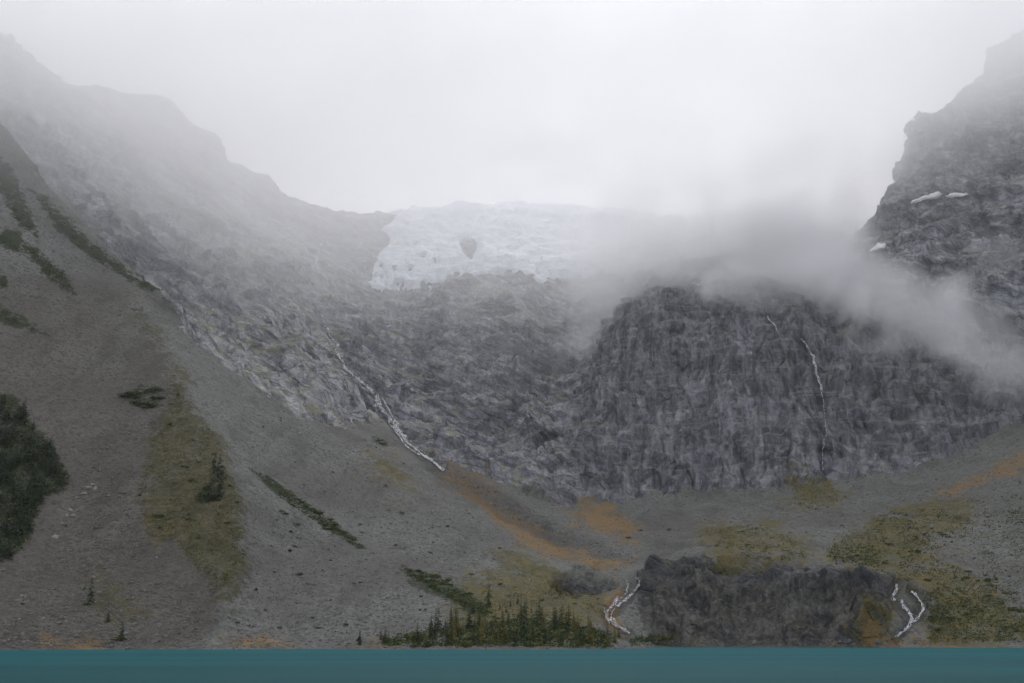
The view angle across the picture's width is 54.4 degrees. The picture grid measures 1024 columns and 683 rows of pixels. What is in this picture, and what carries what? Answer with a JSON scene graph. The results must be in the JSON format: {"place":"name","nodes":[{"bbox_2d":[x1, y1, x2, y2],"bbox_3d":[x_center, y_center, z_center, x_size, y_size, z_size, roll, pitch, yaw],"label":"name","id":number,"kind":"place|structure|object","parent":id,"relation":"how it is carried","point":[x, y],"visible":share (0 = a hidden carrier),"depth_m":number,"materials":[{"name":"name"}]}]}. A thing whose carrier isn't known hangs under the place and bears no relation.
{"place":"outdoors","nodes":[
{"label":"outdoors","id":0,"kind":"place"},
{"bbox_2d":[0,28,1023,649],"bbox_3d":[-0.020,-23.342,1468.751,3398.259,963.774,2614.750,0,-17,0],"label":"terrain","id":1,"kind":"structure","parent":0,"point":[682,384],"depth_m":987.30,"materials":[{"name":"grey stone"}]},
{"bbox_2d":[0,393,4,411],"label":"fir tree","id":2,"kind":"object","parent":1,"relation":"on","point":[1,401],"visible":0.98,"depth_m":642.72,"materials":[{"name":"green plant"}]},
{"bbox_2d":[0,442,4,458],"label":"fir tree","id":3,"kind":"object","parent":1,"relation":"on","point":[2,450],"visible":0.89,"depth_m":591.29,"materials":[{"name":"green plant"}]},
{"bbox_2d":[0,488,5,503],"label":"fir tree","id":4,"kind":"object","parent":1,"relation":"on","point":[1,498],"visible":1,"depth_m":542.32,"materials":[{"name":"green plant"}]},
{"bbox_2d":[1,524,9,537],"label":"fir tree","id":5,"kind":"object","parent":1,"relation":"on","point":[6,530],"visible":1,"depth_m":508.19,"materials":[{"name":"green plant"}]},
{"bbox_2d":[1,402,12,421],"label":"fir tree","id":6,"kind":"object","parent":1,"relation":"on","point":[7,414],"visible":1,"depth_m":636.64,"materials":[{"name":"green plant"}]},
{"bbox_2d":[3,538,12,558],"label":"fir tree","id":7,"kind":"object","parent":1,"relation":"on","point":[8,551],"visible":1,"depth_m":481.58,"materials":[{"name":"green plant"}]},
{"bbox_2d":[9,445,20,466],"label":"fir tree","id":8,"kind":"object","parent":1,"relation":"on","point":[14,460],"visible":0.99,"depth_m":587.79,"materials":[{"name":"green plant"}]},
{"bbox_2d":[13,403,22,422],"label":"fir tree","id":9,"kind":"object","parent":1,"relation":"on","point":[18,418],"visible":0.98,"depth_m":638.86,"materials":[{"name":"green plant"}]},
{"bbox_2d":[20,397,29,415],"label":"fir tree","id":10,"kind":"object","parent":1,"relation":"on","point":[24,407],"visible":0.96,"depth_m":648.13,"materials":[{"name":"green plant"}]},
{"bbox_2d":[23,517,34,531],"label":"fir tree","id":11,"kind":"object","parent":1,"relation":"on","point":[28,523],"visible":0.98,"depth_m":519.51,"materials":[{"name":"green plant"}]},
{"bbox_2d":[26,427,36,443],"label":"fir tree","id":12,"kind":"object","parent":1,"relation":"on","point":[30,440],"visible":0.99,"depth_m":616.77,"materials":[{"name":"green plant"}]},
{"bbox_2d":[42,435,50,451],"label":"fir tree","id":13,"kind":"object","parent":1,"relation":"on","point":[47,446],"visible":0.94,"depth_m":613.99,"materials":[{"name":"green plant"}]},
{"bbox_2d":[47,434,54,446],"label":"fir tree","id":14,"kind":"object","parent":1,"relation":"on","point":[50,441],"visible":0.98,"depth_m":620.19,"materials":[{"name":"green plant"}]},
{"bbox_2d":[52,459,61,477],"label":"fir tree","id":15,"kind":"object","parent":1,"relation":"on","point":[56,468],"visible":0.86,"depth_m":588.64,"materials":[{"name":"green plant"}]},
{"bbox_2d":[59,476,66,485],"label":"fir tree","id":16,"kind":"object","parent":1,"relation":"on","point":[62,479],"visible":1,"depth_m":580.62,"materials":[{"name":"green plant"}]},
{"bbox_2d":[0,166,153,330],"bbox_3d":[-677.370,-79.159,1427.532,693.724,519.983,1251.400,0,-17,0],"label":"krummholz","id":17,"kind":"object","parent":1,"relation":"on","point":[50,265],"visible":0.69,"depth_m":889.32,"materials":[{"name":"green plant"}]},
{"bbox_2d":[87,576,94,602],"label":"fir tree","id":18,"kind":"object","parent":1,"relation":"on","point":[90,594],"visible":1,"depth_m":434.26,"materials":[{"name":"green plant"}]},
{"bbox_2d":[105,610,109,622],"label":"fir tree","id":19,"kind":"object","parent":1,"relation":"on","point":[108,611],"visible":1,"depth_m":412.65,"materials":[{"name":"green plant"}]},
{"bbox_2d":[117,621,125,641],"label":"fir tree","id":20,"kind":"object","parent":1,"relation":"on","point":[122,632],"visible":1,"depth_m":391.73,"materials":[{"name":"green plant"}]},
{"bbox_2d":[117,392,135,396],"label":"shrub","id":21,"kind":"object","parent":1,"relation":"on","point":[126,395],"visible":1,"depth_m":706.33,"materials":[{"name":"green plant"}]},
{"bbox_2d":[144,387,163,390],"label":"shrub","id":22,"kind":"object","parent":1,"relation":"on","point":[152,389],"visible":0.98,"depth_m":717.31,"materials":[{"name":"green plant"}]},
{"bbox_2d":[204,490,209,502],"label":"fir tree","id":23,"kind":"object","parent":1,"relation":"on","point":[206,499],"visible":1,"depth_m":554.70,"materials":[{"name":"green plant"}]},
{"bbox_2d":[203,493,222,497],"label":"shrub","id":24,"kind":"object","parent":1,"relation":"on","point":[208,494],"visible":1,"depth_m":557.85,"materials":[{"name":"green plant"}]},
{"bbox_2d":[211,452,216,469],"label":"fir tree","id":25,"kind":"object","parent":1,"relation":"on","point":[213,463],"visible":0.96,"depth_m":592.93,"materials":[{"name":"green plant"}]},
{"bbox_2d":[213,479,220,500],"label":"fir tree","id":26,"kind":"object","parent":1,"relation":"on","point":[217,497],"visible":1,"depth_m":557.69,"materials":[{"name":"green plant"}]},
{"bbox_2d":[212,453,224,479],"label":"fir tree","id":27,"kind":"object","parent":1,"relation":"on","point":[219,470],"visible":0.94,"depth_m":580.98,"materials":[{"name":"green plant"}]},
{"bbox_2d":[217,464,224,494],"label":"fir tree","id":28,"kind":"object","parent":1,"relation":"on","point":[220,485],"visible":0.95,"depth_m":564.70,"materials":[{"name":"green plant"}]},
{"bbox_2d":[317,307,443,470],"bbox_3d":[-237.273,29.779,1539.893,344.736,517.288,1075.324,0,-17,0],"label":"waterfall","id":29,"kind":"structure","parent":1,"relation":"on","point":[378,404],"depth_m":1138.76,"materials":[{"name":"white liquid"}]},
{"bbox_2d":[381,630,387,641],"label":"fir tree","id":30,"kind":"object","parent":1,"relation":"on","point":[384,637],"visible":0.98,"depth_m":412.68,"materials":[{"name":"green plant"}]},
{"bbox_2d":[413,619,419,644],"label":"fir tree","id":31,"kind":"object","parent":1,"relation":"on","point":[418,634],"visible":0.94,"depth_m":403.29,"materials":[{"name":"green plant"}]},
{"bbox_2d":[422,640,434,647],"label":"shrub","id":32,"kind":"object","parent":1,"relation":"on","point":[429,644],"visible":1,"depth_m":396.52,"materials":[{"name":"green plant"}]},
{"bbox_2d":[427,619,434,636],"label":"fir tree","id":33,"kind":"object","parent":1,"relation":"on","point":[430,633],"visible":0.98,"depth_m":411.44,"materials":[{"name":"green plant"}]},
{"bbox_2d":[431,610,438,635],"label":"fir tree","id":34,"kind":"object","parent":1,"relation":"on","point":[435,627],"visible":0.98,"depth_m":413.72,"materials":[{"name":"green plant"}]},
{"bbox_2d":[434,607,443,629],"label":"fir tree","id":35,"kind":"object","parent":1,"relation":"on","point":[439,621],"visible":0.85,"depth_m":425.37,"materials":[{"name":"green plant"}]},
{"bbox_2d":[444,630,449,645],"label":"fir tree","id":36,"kind":"object","parent":1,"relation":"on","point":[446,640],"visible":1,"depth_m":395.93,"materials":[{"name":"green plant"}]},
{"bbox_2d":[444,620,457,644],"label":"fir tree","id":37,"kind":"object","parent":1,"relation":"on","point":[451,634],"visible":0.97,"depth_m":399.08,"materials":[{"name":"green plant"}]},
{"bbox_2d":[449,621,456,642],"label":"fir tree","id":38,"kind":"object","parent":1,"relation":"on","point":[452,641],"visible":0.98,"depth_m":398.91,"materials":[{"name":"green plant"}]},
{"bbox_2d":[450,609,460,628],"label":"fir tree","id":39,"kind":"object","parent":1,"relation":"on","point":[455,616],"visible":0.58,"depth_m":427.06,"materials":[{"name":"green plant"}]},
{"bbox_2d":[455,613,460,632],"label":"fir tree","id":40,"kind":"object","parent":1,"relation":"on","point":[457,624],"visible":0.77,"depth_m":420.86,"materials":[{"name":"green plant"}]},
{"bbox_2d":[456,619,462,635],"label":"fir tree","id":41,"kind":"object","parent":1,"relation":"on","point":[459,630],"visible":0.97,"depth_m":413.06,"materials":[{"name":"green plant"}]},
{"bbox_2d":[464,605,473,627],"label":"fir tree","id":42,"kind":"object","parent":1,"relation":"on","point":[468,624],"visible":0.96,"depth_m":424.01,"materials":[{"name":"green plant"}]},
{"bbox_2d":[475,610,484,627],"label":"fir tree","id":43,"kind":"object","parent":1,"relation":"on","point":[477,622],"visible":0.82,"depth_m":425.07,"materials":[{"name":"green plant"}]},
{"bbox_2d":[477,625,485,645],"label":"fir tree","id":44,"kind":"object","parent":1,"relation":"on","point":[481,637],"visible":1,"depth_m":393.76,"materials":[{"name":"green plant"}]},
{"bbox_2d":[482,617,487,634],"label":"fir tree","id":45,"kind":"object","parent":1,"relation":"on","point":[485,629],"visible":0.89,"depth_m":410.94,"materials":[{"name":"green plant"}]},
{"bbox_2d":[484,583,491,606],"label":"fir tree","id":46,"kind":"object","parent":1,"relation":"on","point":[488,599],"visible":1,"depth_m":465.84,"materials":[{"name":"green plant"}]},
{"bbox_2d":[489,619,496,635],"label":"fir tree","id":47,"kind":"object","parent":1,"relation":"on","point":[492,630],"visible":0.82,"depth_m":406.94,"materials":[{"name":"green plant"}]},
{"bbox_2d":[491,621,500,645],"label":"fir tree","id":48,"kind":"object","parent":1,"relation":"on","point":[495,639],"visible":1,"depth_m":391.20,"materials":[{"name":"green plant"}]},
{"bbox_2d":[492,613,499,627],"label":"fir tree","id":49,"kind":"object","parent":1,"relation":"on","point":[496,623],"visible":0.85,"depth_m":423.67,"materials":[{"name":"green plant"}]},
{"bbox_2d":[499,608,505,626],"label":"fir tree","id":50,"kind":"object","parent":1,"relation":"on","point":[502,619],"visible":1,"depth_m":423.48,"materials":[{"name":"green plant"}]},
{"bbox_2d":[501,625,510,641],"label":"fir tree","id":51,"kind":"object","parent":1,"relation":"on","point":[507,637],"visible":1,"depth_m":395.75,"materials":[{"name":"green plant"}]},
{"bbox_2d":[506,619,512,637],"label":"fir tree","id":52,"kind":"object","parent":1,"relation":"on","point":[509,630],"visible":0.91,"depth_m":401.12,"materials":[{"name":"green plant"}]},
{"bbox_2d":[0,401,1023,649],"bbox_3d":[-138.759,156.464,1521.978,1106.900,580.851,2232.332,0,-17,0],"label":"rubble","id":53,"kind":"object","parent":1,"relation":"on","point":[48,627],"visible":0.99,"depth_m":482.78,"materials":[{"name":"stone"}]},
{"bbox_2d":[0,385,1023,648],"bbox_3d":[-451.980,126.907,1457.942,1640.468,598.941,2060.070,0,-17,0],"label":"undergrowth","id":54,"kind":"object","parent":1,"relation":"on","point":[424,579],"visible":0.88,"depth_m":514.94,"materials":[{"name":"green plant"}]},
{"bbox_2d":[511,621,518,646],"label":"fir tree","id":55,"kind":"object","parent":1,"relation":"on","point":[514,637],"visible":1,"depth_m":389.53,"materials":[{"name":"green plant"}]},
{"bbox_2d":[518,594,523,616],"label":"fir tree","id":56,"kind":"object","parent":1,"relation":"on","point":[520,609],"visible":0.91,"depth_m":444.05,"materials":[{"name":"green plant"}]},
{"bbox_2d":[518,612,526,635],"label":"fir tree","id":57,"kind":"object","parent":1,"relation":"on","point":[521,622],"visible":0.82,"depth_m":409.02,"materials":[{"name":"green plant"}]},
{"bbox_2d":[520,600,530,640],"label":"fir tree","id":58,"kind":"object","parent":1,"relation":"on","point":[525,625],"visible":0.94,"depth_m":400.47,"materials":[{"name":"green plant"}]},
{"bbox_2d":[34,454,1017,647],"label":"heath","id":59,"kind":"object","parent":1,"relation":"on","point":[581,563],"visible":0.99,"depth_m":651.60,"materials":[{"name":"orange plant"}]},
{"bbox_2d":[534,602,538,625],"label":"fir tree","id":60,"kind":"object","parent":1,"relation":"on","point":[536,620],"visible":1,"depth_m":427.73,"materials":[{"name":"green plant"}]},
{"bbox_2d":[537,595,541,618],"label":"fir tree","id":61,"kind":"object","parent":1,"relation":"on","point":[539,610],"visible":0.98,"depth_m":442.27,"materials":[{"name":"green plant"}]},
{"bbox_2d":[538,605,545,620],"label":"fir tree","id":62,"kind":"object","parent":1,"relation":"on","point":[541,617],"visible":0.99,"depth_m":439.63,"materials":[{"name":"green plant"}]},
{"bbox_2d":[541,617,547,642],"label":"fir tree","id":63,"kind":"object","parent":1,"relation":"on","point":[544,636],"visible":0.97,"depth_m":397.04,"materials":[{"name":"green plant"}]},
{"bbox_2d":[75,361,1023,644],"bbox_3d":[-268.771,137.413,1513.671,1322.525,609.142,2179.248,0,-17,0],"label":"grass","id":64,"kind":"structure","parent":1,"relation":"on","point":[923,537],"depth_m":557.11,"materials":[{"name":"green plant"}]},
{"bbox_2d":[553,608,560,630],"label":"fir tree","id":65,"kind":"object","parent":1,"relation":"on","point":[556,623],"visible":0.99,"depth_m":424.54,"materials":[{"name":"green plant"}]},
{"bbox_2d":[368,200,754,293],"bbox_3d":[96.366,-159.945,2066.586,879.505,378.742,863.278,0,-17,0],"label":"glacier","id":66,"kind":"object","parent":1,"relation":"on","point":[554,240],"visible":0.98,"depth_m":1843.05,"materials":[{"name":"white ice"}]},
{"bbox_2d":[558,606,565,626],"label":"fir tree","id":67,"kind":"object","parent":1,"relation":"on","point":[561,620],"visible":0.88,"depth_m":432.59,"materials":[{"name":"green plant"}]},
{"bbox_2d":[562,609,570,634],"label":"fir tree","id":68,"kind":"object","parent":1,"relation":"on","point":[567,625],"visible":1,"depth_m":417.83,"materials":[{"name":"green plant"}]},
{"bbox_2d":[565,603,572,625],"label":"fir tree","id":69,"kind":"object","parent":1,"relation":"on","point":[570,622],"visible":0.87,"depth_m":433.93,"materials":[{"name":"green plant"}]},
{"bbox_2d":[571,611,578,629],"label":"fir tree","id":70,"kind":"object","parent":1,"relation":"on","point":[573,621],"visible":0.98,"depth_m":425.87,"materials":[{"name":"green plant"}]},
{"bbox_2d":[575,621,582,641],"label":"fir tree","id":71,"kind":"object","parent":1,"relation":"on","point":[579,635],"visible":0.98,"depth_m":404.76,"materials":[{"name":"green plant"}]},
{"bbox_2d":[585,613,591,633],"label":"fir tree","id":72,"kind":"object","parent":1,"relation":"on","point":[588,624],"visible":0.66,"depth_m":423.34,"materials":[{"name":"green plant"}]},
{"bbox_2d":[584,619,595,644],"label":"fir tree","id":73,"kind":"object","parent":1,"relation":"on","point":[592,634],"visible":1,"depth_m":408.26,"materials":[{"name":"green plant"}]},
{"bbox_2d":[604,622,610,639],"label":"fir tree","id":74,"kind":"object","parent":1,"relation":"on","point":[608,632],"visible":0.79,"depth_m":420.63,"materials":[{"name":"green plant"}]},
{"bbox_2d":[605,629,611,646],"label":"fir tree","id":75,"kind":"object","parent":1,"relation":"on","point":[607,641],"visible":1,"depth_m":409.68,"materials":[{"name":"green plant"}]},
{"bbox_2d":[612,626,618,642],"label":"fir tree","id":76,"kind":"object","parent":1,"relation":"on","point":[614,634],"visible":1,"depth_m":420.12,"materials":[{"name":"green plant"}]},
{"bbox_2d":[604,577,639,633],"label":"waterfall","id":77,"kind":"structure","parent":1,"relation":"on","point":[618,605],"depth_m":527.72,"materials":[{"name":"white liquid"}]},
{"bbox_2d":[751,305,826,468],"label":"waterfall","id":78,"kind":"structure","parent":1,"relation":"on","point":[815,373],"depth_m":1052.03,"materials":[{"name":"white liquid"}]},
{"bbox_2d":[868,243,884,251],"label":"snow patch","id":79,"kind":"object","parent":1,"relation":"on","point":[878,246],"visible":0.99,"depth_m":1336.39,"materials":[{"name":"white snow"}]},
{"bbox_2d":[891,584,923,636],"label":"waterfall","id":80,"kind":"structure","parent":1,"relation":"on","point":[911,614],"depth_m":509.46,"materials":[{"name":"white liquid"}]},
{"bbox_2d":[911,191,941,203],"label":"snow patch","id":81,"kind":"object","parent":1,"relation":"on","point":[937,194],"visible":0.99,"depth_m":1372.70,"materials":[{"name":"white snow"}]},
{"bbox_2d":[946,193,967,197],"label":"snow patch","id":82,"kind":"object","parent":1,"relation":"on","point":[951,195],"visible":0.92,"depth_m":1353.17,"materials":[{"name":"white snow"}]},
{"bbox_2d":[0,647,1023,682],"bbox_3d":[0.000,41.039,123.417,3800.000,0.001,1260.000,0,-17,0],"label":"lake","id":83,"kind":"structure","parent":0,"point":[802,665],"depth_m":156.91,"materials":[{"name":"liquid"}]},
{"bbox_2d":[0,0,1023,238],"label":"sky","id":84,"kind":"structure","parent":0,"point":[803,108],"materials":[{"name":"white"}]}
]}

